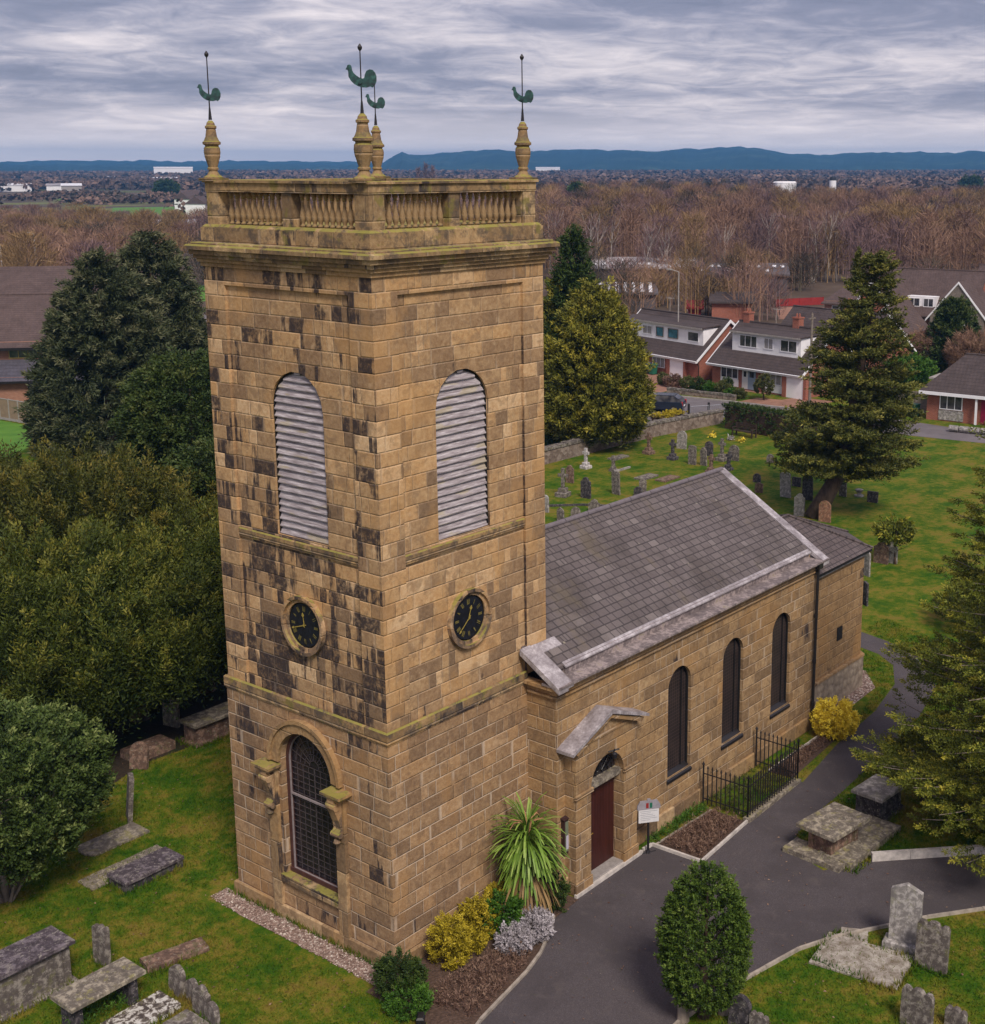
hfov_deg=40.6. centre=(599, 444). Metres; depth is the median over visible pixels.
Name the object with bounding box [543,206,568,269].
birch tree
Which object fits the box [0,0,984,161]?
sky
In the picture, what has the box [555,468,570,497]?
cross memorial
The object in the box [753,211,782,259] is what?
birch tree
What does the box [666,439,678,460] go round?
cross memorial
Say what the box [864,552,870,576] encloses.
headstone
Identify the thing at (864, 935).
grave slab
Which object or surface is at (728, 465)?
cross memorial
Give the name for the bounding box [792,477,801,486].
headstone
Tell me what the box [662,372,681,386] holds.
garden shrub
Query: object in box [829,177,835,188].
storage tower
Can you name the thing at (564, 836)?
noticeboard
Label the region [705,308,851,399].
chalet house
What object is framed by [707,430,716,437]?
flower posy
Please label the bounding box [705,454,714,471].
cross memorial
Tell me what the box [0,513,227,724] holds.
yew tree
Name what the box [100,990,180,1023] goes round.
grave slab
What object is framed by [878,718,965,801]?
juniper bush
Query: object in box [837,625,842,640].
annexe window
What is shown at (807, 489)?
headstone
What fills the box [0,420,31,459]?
field
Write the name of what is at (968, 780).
juniper tree
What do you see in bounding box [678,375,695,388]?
garden shrub
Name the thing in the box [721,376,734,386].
garden shrub
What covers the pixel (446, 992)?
heather carpet
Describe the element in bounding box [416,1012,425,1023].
floodlight
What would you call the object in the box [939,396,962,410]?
window
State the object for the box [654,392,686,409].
parked car
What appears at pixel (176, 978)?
headstone
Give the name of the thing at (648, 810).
post sign
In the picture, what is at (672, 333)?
window
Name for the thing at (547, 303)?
tree
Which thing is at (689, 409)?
metal gate
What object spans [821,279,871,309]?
hipped house
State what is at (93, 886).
grave slab
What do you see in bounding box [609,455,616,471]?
cross memorial
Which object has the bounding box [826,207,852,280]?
birch tree
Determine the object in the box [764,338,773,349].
window
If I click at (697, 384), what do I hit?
garden shrub
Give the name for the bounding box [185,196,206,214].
house
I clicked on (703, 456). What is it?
headstone
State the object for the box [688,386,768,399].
front lawn
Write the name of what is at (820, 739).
heather carpet
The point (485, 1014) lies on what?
path kerb
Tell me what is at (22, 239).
bare tree
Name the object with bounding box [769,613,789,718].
nave window
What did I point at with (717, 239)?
birch tree
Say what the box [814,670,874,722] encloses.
gravel margin
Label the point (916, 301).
window
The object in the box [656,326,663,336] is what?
window
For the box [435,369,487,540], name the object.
belfry window
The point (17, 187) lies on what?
building
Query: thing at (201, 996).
headstone
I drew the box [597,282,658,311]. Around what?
industrial shed
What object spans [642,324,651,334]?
window
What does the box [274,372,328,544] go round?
belfry window
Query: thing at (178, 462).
evergreen tree
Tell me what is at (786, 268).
industrial shed
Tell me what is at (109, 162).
hills
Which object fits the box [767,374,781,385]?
window
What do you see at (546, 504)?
headstone
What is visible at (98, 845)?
grave slab
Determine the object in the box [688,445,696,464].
headstone
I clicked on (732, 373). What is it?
window
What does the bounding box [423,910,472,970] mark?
shrub
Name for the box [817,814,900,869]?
grave slab
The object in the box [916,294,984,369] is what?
conifer
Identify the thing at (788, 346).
window
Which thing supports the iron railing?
on the path kerb at (769, 803)
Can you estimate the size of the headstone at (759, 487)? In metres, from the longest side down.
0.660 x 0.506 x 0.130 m
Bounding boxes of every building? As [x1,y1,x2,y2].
[0,183,31,191]
[0,266,144,400]
[46,183,60,190]
[60,183,81,191]
[153,167,192,173]
[536,167,559,170]
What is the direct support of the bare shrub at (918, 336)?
on the ground at (924, 492)
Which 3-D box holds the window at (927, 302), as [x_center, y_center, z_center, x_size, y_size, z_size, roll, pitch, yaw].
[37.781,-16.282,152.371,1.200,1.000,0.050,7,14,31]
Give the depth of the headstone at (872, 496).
79.64 m
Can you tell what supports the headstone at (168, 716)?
on the leaf litter
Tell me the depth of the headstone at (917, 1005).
30.96 m
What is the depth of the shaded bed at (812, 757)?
45.49 m
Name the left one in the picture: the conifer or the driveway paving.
the driveway paving
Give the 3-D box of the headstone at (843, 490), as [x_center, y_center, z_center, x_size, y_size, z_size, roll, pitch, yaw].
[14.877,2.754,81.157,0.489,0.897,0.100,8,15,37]
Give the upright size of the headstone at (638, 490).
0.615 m
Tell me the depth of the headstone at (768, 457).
90.29 m
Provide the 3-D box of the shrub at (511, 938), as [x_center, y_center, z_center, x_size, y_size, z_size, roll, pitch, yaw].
[-2.216,12.772,34.227,1.199,0.876,1.191,2,12,11]
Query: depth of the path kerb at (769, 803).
42.06 m
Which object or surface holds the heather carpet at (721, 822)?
on the heather bed at (735, 825)
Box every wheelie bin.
[649,363,657,374]
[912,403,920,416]
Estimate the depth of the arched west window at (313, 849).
34.81 m
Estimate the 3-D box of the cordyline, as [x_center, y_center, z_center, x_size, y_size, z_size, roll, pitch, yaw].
[-1.965,11.182,35.516,2.389,3.842,2.360,9,15,37]
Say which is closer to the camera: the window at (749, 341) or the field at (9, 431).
the field at (9, 431)
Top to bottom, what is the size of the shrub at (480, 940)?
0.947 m
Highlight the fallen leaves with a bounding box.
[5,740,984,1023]
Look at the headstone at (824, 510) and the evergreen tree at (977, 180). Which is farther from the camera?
the evergreen tree at (977, 180)
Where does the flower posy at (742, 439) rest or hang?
on the ground at (924, 492)
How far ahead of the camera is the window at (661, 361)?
128.88 m
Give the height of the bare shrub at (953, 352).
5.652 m
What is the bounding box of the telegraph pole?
[808,312,815,403]
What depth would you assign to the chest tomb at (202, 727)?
46.63 m
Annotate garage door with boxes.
[670,359,682,377]
[786,377,802,399]
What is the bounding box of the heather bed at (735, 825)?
[656,811,743,858]
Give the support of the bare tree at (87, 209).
on the ground at (924, 492)
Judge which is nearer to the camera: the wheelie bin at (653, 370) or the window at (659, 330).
the wheelie bin at (653, 370)
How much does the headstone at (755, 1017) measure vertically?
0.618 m
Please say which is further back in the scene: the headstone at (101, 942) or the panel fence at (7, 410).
the panel fence at (7, 410)
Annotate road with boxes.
[544,397,984,442]
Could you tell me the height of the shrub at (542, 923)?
0.892 m
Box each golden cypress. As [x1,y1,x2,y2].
[543,275,657,450]
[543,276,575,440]
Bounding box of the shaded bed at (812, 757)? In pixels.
[771,735,834,776]
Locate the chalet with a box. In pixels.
[781,298,916,373]
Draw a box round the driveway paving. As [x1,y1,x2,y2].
[646,373,831,407]
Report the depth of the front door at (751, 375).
119.02 m
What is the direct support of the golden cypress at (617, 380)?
on the ground at (924, 492)
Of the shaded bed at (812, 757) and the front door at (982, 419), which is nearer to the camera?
the shaded bed at (812, 757)
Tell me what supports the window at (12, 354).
in the hall building at (26, 293)
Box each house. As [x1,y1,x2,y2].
[174,192,198,210]
[177,190,201,195]
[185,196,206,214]
[628,298,735,380]
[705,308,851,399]
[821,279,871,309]
[856,276,927,334]
[887,267,984,340]
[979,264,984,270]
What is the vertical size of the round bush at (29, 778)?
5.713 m
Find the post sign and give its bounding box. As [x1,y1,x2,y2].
[637,798,659,853]
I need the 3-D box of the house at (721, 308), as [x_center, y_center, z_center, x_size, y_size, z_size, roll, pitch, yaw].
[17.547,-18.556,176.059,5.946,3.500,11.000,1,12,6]
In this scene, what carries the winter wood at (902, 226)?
on the ground at (924, 492)
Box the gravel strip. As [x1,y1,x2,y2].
[215,888,417,997]
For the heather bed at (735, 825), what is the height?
0.001 m
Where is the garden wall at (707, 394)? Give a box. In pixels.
[667,387,736,400]
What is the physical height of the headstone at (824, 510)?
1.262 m
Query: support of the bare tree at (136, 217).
on the ground at (924, 492)
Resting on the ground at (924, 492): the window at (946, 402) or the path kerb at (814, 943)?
the path kerb at (814, 943)
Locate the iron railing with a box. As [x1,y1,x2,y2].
[702,727,799,816]
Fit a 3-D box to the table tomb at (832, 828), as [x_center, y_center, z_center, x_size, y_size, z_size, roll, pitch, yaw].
[6.912,11.524,39.228,1.900,0.950,1.350,-11,16,-43]
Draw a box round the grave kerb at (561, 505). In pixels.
[549,503,605,506]
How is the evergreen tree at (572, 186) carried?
on the ground at (924, 492)
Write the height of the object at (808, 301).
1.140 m
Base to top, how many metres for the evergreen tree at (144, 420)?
11.160 m
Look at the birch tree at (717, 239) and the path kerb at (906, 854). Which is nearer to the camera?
the path kerb at (906, 854)
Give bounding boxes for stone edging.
[948,425,984,434]
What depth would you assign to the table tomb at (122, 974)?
31.28 m
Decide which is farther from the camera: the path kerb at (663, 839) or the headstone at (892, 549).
the headstone at (892, 549)
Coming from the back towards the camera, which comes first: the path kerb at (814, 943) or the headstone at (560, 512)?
the headstone at (560, 512)
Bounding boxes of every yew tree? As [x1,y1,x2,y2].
[0,429,125,556]
[0,435,227,706]
[0,512,198,742]
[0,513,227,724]
[72,463,217,529]
[74,495,227,700]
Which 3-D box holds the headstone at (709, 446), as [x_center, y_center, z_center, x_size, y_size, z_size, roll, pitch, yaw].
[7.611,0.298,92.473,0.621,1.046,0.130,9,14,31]
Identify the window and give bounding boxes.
[8,350,37,358]
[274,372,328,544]
[286,734,337,892]
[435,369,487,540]
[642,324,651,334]
[652,356,664,367]
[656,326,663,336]
[666,666,691,784]
[668,328,677,338]
[687,331,698,342]
[721,367,737,378]
[721,638,742,749]
[739,334,756,347]
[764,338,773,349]
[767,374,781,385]
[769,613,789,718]
[780,339,796,353]
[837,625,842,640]
[909,297,919,306]
[923,298,933,306]
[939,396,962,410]
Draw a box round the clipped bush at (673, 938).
[653,859,754,1023]
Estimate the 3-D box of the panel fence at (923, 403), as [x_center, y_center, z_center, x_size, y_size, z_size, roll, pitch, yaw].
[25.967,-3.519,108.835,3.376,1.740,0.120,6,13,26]
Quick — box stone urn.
[854,488,863,496]
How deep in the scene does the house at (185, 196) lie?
597.78 m
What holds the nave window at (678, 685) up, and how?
in the church
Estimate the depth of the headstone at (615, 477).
81.47 m
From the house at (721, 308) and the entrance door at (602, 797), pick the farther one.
the house at (721, 308)
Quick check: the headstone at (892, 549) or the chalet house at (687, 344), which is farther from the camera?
the chalet house at (687, 344)
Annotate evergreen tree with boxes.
[103,345,214,479]
[152,178,180,193]
[154,434,217,522]
[566,181,583,194]
[957,174,983,186]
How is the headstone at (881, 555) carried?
on the ground at (924, 492)
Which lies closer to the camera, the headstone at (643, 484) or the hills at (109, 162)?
the headstone at (643, 484)
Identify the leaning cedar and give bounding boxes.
[764,246,930,518]
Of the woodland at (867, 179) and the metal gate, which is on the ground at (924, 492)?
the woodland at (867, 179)
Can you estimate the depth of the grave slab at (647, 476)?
85.96 m
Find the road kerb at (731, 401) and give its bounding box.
[649,393,789,408]
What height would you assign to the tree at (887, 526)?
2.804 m
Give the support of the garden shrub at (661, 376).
on the ground at (924, 492)
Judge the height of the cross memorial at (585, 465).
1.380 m
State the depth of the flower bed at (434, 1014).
32.84 m
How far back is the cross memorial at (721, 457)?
90.80 m
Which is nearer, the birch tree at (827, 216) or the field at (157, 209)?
the birch tree at (827, 216)
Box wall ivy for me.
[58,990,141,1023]
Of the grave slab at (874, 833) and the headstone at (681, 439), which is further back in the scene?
the headstone at (681, 439)
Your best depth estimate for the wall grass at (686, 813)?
40.78 m
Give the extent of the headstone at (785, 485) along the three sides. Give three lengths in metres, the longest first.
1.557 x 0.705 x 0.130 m
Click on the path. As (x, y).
(542, 992)
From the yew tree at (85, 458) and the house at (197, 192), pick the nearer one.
the yew tree at (85, 458)
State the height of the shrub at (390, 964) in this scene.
1.280 m
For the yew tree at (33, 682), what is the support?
on the ground at (924, 492)
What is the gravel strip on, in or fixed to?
on the ground at (924, 492)
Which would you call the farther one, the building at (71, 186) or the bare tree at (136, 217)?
the building at (71, 186)
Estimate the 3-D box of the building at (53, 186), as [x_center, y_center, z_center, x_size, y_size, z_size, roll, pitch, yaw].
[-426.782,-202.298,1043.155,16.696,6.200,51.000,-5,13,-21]
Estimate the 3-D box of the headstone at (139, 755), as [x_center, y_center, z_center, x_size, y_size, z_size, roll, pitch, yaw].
[-15.460,10.437,44.500,0.627,0.954,0.140,4,7,7]
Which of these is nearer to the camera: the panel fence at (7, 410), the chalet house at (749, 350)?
the panel fence at (7, 410)
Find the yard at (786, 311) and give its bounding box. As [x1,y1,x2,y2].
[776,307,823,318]
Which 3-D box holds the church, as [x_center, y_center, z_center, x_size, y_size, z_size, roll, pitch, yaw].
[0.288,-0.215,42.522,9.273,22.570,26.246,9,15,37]
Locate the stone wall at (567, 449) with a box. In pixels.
[544,409,723,464]
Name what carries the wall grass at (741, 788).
on the ground at (924, 492)
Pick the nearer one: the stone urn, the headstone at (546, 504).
the headstone at (546, 504)
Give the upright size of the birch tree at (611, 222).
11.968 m
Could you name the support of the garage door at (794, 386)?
in the chalet house at (749, 350)
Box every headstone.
[91,923,110,965]
[126,772,133,822]
[129,741,148,769]
[162,697,179,727]
[168,964,185,997]
[185,978,198,1001]
[192,984,210,1016]
[204,1001,219,1023]
[545,495,548,512]
[557,507,563,519]
[566,465,573,482]
[571,507,580,515]
[581,477,590,498]
[588,499,599,509]
[611,471,620,494]
[634,487,642,494]
[639,479,646,491]
[677,431,686,448]
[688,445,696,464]
[700,447,706,465]
[705,441,712,455]
[728,993,751,1023]
[729,445,738,460]
[749,1010,768,1023]
[753,473,760,482]
[754,482,762,492]
[766,454,773,462]
[780,472,790,497]
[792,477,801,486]
[794,493,804,516]
[802,474,812,500]
[819,500,830,522]
[839,483,846,496]
[862,581,868,605]
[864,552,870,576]
[867,491,878,502]
[873,541,888,564]
[882,882,923,955]
[887,541,897,563]
[899,983,934,1023]
[914,918,950,974]
[944,1004,967,1023]
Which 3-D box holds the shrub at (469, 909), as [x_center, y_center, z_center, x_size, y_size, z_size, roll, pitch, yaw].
[-3.254,12.423,34.637,1.381,1.358,1.221,9,15,37]
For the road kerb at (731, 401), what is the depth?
113.64 m
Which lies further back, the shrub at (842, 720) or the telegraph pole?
the telegraph pole
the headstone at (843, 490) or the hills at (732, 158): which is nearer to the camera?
the headstone at (843, 490)
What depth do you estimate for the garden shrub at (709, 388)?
117.69 m
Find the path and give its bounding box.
[481,632,984,1023]
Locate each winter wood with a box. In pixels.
[0,200,207,277]
[198,194,503,272]
[535,177,984,282]
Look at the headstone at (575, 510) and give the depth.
76.18 m
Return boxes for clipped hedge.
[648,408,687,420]
[720,401,815,435]
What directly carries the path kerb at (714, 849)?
on the ground at (924, 492)
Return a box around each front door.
[742,370,747,388]
[748,371,755,389]
[980,400,984,423]
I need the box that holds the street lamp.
[666,269,678,321]
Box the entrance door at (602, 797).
[591,777,613,870]
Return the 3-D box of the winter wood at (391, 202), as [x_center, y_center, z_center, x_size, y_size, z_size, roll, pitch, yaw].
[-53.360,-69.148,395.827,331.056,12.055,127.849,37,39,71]
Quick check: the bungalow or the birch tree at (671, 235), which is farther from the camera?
the birch tree at (671, 235)
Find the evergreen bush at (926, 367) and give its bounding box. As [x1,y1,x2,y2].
[882,351,939,385]
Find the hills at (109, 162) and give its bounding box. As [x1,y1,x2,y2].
[0,160,382,165]
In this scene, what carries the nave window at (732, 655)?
in the church
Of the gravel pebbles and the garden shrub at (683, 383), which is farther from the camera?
the garden shrub at (683, 383)
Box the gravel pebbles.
[210,889,418,1002]
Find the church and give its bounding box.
[183,44,873,969]
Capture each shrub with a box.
[369,946,430,1002]
[381,975,437,1023]
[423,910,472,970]
[457,891,500,945]
[462,921,489,955]
[479,888,524,936]
[480,880,511,915]
[493,920,536,955]
[510,904,556,943]
[543,868,571,913]
[657,371,672,384]
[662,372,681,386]
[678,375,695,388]
[689,376,706,390]
[702,381,716,391]
[714,379,731,392]
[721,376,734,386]
[724,386,736,393]
[733,387,747,398]
[809,695,861,740]
[906,324,945,368]
[941,323,984,366]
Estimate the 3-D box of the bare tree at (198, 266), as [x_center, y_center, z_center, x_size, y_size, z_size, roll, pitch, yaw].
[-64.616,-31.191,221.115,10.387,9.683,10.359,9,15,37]
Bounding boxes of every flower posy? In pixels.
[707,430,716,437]
[736,437,745,442]
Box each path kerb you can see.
[475,915,554,1023]
[642,820,747,861]
[656,809,710,843]
[673,906,984,1023]
[743,777,800,822]
[769,735,817,770]
[871,845,984,861]
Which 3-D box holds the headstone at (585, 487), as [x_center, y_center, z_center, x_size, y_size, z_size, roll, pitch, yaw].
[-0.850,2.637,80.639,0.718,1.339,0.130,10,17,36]
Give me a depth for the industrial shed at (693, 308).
177.67 m
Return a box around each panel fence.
[0,398,41,423]
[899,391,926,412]
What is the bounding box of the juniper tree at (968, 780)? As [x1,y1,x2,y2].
[849,421,984,878]
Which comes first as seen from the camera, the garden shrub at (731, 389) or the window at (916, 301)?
the garden shrub at (731, 389)
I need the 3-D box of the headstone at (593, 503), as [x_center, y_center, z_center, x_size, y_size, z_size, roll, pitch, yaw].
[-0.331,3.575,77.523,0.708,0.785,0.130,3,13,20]
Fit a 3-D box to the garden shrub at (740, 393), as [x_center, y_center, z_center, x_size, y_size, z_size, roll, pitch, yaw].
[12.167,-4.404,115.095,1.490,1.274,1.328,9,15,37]
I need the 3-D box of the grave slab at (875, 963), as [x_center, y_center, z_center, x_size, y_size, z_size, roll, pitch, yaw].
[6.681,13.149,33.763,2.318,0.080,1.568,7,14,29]
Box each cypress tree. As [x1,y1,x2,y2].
[12,245,197,464]
[78,228,211,439]
[543,223,604,442]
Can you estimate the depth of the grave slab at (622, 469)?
88.14 m
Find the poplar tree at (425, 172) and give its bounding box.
[415,161,436,178]
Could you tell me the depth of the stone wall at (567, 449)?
98.69 m
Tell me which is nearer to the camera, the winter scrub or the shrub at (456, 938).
the shrub at (456, 938)
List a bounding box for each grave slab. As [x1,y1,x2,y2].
[78,822,149,856]
[78,844,162,890]
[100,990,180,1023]
[120,734,175,760]
[140,937,209,972]
[162,1009,208,1023]
[607,454,628,459]
[614,466,630,471]
[634,473,658,479]
[655,475,679,481]
[782,837,844,872]
[809,932,914,989]
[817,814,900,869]
[841,927,868,942]
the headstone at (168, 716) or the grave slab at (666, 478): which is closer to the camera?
the headstone at (168, 716)
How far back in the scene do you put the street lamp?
128.12 m
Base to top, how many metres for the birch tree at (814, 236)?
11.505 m
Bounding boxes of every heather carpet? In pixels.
[431,941,532,1016]
[663,806,740,857]
[778,734,831,774]
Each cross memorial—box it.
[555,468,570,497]
[580,448,591,469]
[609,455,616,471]
[642,432,654,454]
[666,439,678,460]
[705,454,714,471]
[715,438,726,461]
[723,451,733,470]
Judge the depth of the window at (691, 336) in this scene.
126.01 m
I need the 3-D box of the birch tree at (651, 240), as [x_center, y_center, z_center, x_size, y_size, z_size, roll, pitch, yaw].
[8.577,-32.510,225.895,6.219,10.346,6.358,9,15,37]
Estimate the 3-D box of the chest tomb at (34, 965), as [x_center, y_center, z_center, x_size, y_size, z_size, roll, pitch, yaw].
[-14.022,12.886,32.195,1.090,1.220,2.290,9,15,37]
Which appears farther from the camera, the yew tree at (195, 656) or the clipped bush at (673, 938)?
the yew tree at (195, 656)
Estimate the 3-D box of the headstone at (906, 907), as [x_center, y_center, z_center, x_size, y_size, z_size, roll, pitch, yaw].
[7.866,12.149,34.091,1.056,1.841,0.448,6,13,25]
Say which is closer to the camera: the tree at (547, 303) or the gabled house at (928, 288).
the tree at (547, 303)
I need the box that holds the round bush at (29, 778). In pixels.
[0,692,117,903]
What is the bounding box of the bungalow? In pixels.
[919,352,984,424]
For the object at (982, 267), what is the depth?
169.69 m
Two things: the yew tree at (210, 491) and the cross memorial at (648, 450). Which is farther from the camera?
the cross memorial at (648, 450)
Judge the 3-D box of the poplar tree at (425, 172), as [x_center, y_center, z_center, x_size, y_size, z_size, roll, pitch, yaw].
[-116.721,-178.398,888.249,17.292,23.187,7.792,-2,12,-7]
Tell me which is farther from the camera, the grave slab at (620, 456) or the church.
the grave slab at (620, 456)
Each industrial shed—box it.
[590,256,693,286]
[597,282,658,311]
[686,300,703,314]
[697,262,789,295]
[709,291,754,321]
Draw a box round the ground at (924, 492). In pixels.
[0,188,984,1023]
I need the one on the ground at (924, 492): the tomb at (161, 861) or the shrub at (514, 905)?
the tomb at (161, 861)
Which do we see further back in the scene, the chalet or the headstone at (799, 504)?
the chalet
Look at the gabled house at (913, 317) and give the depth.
148.60 m
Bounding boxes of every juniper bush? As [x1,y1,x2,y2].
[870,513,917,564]
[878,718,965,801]
[930,575,984,628]
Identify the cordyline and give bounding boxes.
[485,792,570,924]
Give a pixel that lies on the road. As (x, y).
(934, 431)
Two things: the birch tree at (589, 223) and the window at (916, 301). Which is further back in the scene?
the birch tree at (589, 223)
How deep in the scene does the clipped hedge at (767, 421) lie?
99.81 m
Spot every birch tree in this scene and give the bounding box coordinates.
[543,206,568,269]
[577,211,609,259]
[594,213,622,256]
[635,223,665,262]
[656,226,686,264]
[701,224,735,262]
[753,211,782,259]
[798,217,829,282]
[815,206,842,281]
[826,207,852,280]
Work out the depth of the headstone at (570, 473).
84.47 m
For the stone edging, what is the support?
on the ground at (924, 492)
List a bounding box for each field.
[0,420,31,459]
[112,207,182,215]
[197,285,204,300]
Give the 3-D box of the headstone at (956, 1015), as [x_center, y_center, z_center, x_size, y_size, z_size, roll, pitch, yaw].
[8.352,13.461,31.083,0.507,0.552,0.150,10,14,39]
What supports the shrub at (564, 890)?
on the flower bed at (434, 1014)
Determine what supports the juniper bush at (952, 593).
on the ground at (924, 492)
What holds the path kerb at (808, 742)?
on the ground at (924, 492)
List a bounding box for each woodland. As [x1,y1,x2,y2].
[0,170,234,204]
[159,168,984,213]
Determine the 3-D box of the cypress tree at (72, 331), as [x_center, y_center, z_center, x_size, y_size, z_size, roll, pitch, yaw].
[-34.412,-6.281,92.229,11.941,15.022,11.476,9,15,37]
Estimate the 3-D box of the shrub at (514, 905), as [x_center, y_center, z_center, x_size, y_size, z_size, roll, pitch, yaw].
[-2.569,12.380,34.880,1.331,1.275,1.302,-4,12,-17]
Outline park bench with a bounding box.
[732,422,756,438]
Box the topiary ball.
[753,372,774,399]
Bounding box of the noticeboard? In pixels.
[560,815,568,855]
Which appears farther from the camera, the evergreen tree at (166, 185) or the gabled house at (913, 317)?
the evergreen tree at (166, 185)
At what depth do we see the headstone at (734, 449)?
90.83 m
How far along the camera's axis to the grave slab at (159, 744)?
45.69 m
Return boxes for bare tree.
[0,227,60,266]
[62,204,120,235]
[119,207,167,242]
[182,229,203,284]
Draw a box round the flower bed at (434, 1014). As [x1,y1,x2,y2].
[366,895,578,1023]
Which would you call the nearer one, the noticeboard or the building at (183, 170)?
the noticeboard
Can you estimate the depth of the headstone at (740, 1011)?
30.97 m
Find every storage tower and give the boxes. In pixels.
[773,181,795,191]
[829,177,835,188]
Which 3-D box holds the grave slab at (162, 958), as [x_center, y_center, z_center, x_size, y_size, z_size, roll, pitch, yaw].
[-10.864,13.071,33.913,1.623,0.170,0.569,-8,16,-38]
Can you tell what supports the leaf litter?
on the ground at (924, 492)
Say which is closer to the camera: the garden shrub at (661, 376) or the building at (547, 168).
the garden shrub at (661, 376)
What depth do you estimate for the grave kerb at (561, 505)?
78.79 m
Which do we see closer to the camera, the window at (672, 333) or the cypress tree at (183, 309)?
the cypress tree at (183, 309)
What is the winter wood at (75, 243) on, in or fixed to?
on the ground at (924, 492)
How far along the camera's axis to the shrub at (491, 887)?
35.52 m
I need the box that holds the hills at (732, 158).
[0,146,984,170]
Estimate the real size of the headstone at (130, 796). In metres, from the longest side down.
1.494 x 0.623 x 0.140 m
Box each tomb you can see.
[0,925,78,1021]
[49,957,145,1023]
[107,847,183,893]
[179,701,229,748]
[796,802,871,854]
[851,774,906,820]
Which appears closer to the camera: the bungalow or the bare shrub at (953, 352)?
the bungalow
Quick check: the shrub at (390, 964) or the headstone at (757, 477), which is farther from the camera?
the headstone at (757, 477)
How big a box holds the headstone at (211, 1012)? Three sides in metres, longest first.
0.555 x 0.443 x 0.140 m
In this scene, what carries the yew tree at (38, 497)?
on the ground at (924, 492)
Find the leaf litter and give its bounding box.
[0,667,227,825]
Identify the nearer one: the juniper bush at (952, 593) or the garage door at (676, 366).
the juniper bush at (952, 593)
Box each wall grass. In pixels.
[646,801,709,843]
[706,766,783,814]
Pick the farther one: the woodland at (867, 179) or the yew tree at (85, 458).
the woodland at (867, 179)
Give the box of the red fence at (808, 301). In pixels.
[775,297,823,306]
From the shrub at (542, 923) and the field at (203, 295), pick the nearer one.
the shrub at (542, 923)
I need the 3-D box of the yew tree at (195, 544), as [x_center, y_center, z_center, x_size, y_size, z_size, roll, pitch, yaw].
[-15.521,5.878,50.298,10.296,7.662,10.438,1,12,3]
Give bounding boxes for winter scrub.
[544,237,948,320]
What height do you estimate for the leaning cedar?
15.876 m
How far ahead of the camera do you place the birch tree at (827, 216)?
229.69 m
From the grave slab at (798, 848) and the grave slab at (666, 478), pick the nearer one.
the grave slab at (798, 848)
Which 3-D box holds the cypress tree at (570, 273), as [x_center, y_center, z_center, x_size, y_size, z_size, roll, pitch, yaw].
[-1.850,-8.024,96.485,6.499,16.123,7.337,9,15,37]
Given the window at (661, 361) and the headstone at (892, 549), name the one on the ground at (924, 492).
the headstone at (892, 549)
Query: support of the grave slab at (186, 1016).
on the ground at (924, 492)
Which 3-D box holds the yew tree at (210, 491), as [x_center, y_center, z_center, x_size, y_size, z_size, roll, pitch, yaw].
[-18.302,4.744,56.434,9.807,7.913,10.058,9,15,37]
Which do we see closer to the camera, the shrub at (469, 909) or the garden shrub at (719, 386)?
the shrub at (469, 909)
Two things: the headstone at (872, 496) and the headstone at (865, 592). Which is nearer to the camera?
the headstone at (865, 592)
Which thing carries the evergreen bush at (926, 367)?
on the ground at (924, 492)
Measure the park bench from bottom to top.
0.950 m
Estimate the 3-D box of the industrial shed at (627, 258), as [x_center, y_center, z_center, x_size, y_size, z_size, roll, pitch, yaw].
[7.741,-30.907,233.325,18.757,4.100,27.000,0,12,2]
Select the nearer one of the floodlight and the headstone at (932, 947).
the floodlight
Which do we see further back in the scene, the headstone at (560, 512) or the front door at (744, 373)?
the front door at (744, 373)
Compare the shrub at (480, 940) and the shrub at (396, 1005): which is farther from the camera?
the shrub at (480, 940)
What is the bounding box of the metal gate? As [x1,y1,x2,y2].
[687,402,729,413]
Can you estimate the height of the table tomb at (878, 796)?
0.870 m
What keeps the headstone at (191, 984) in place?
on the ground at (924, 492)

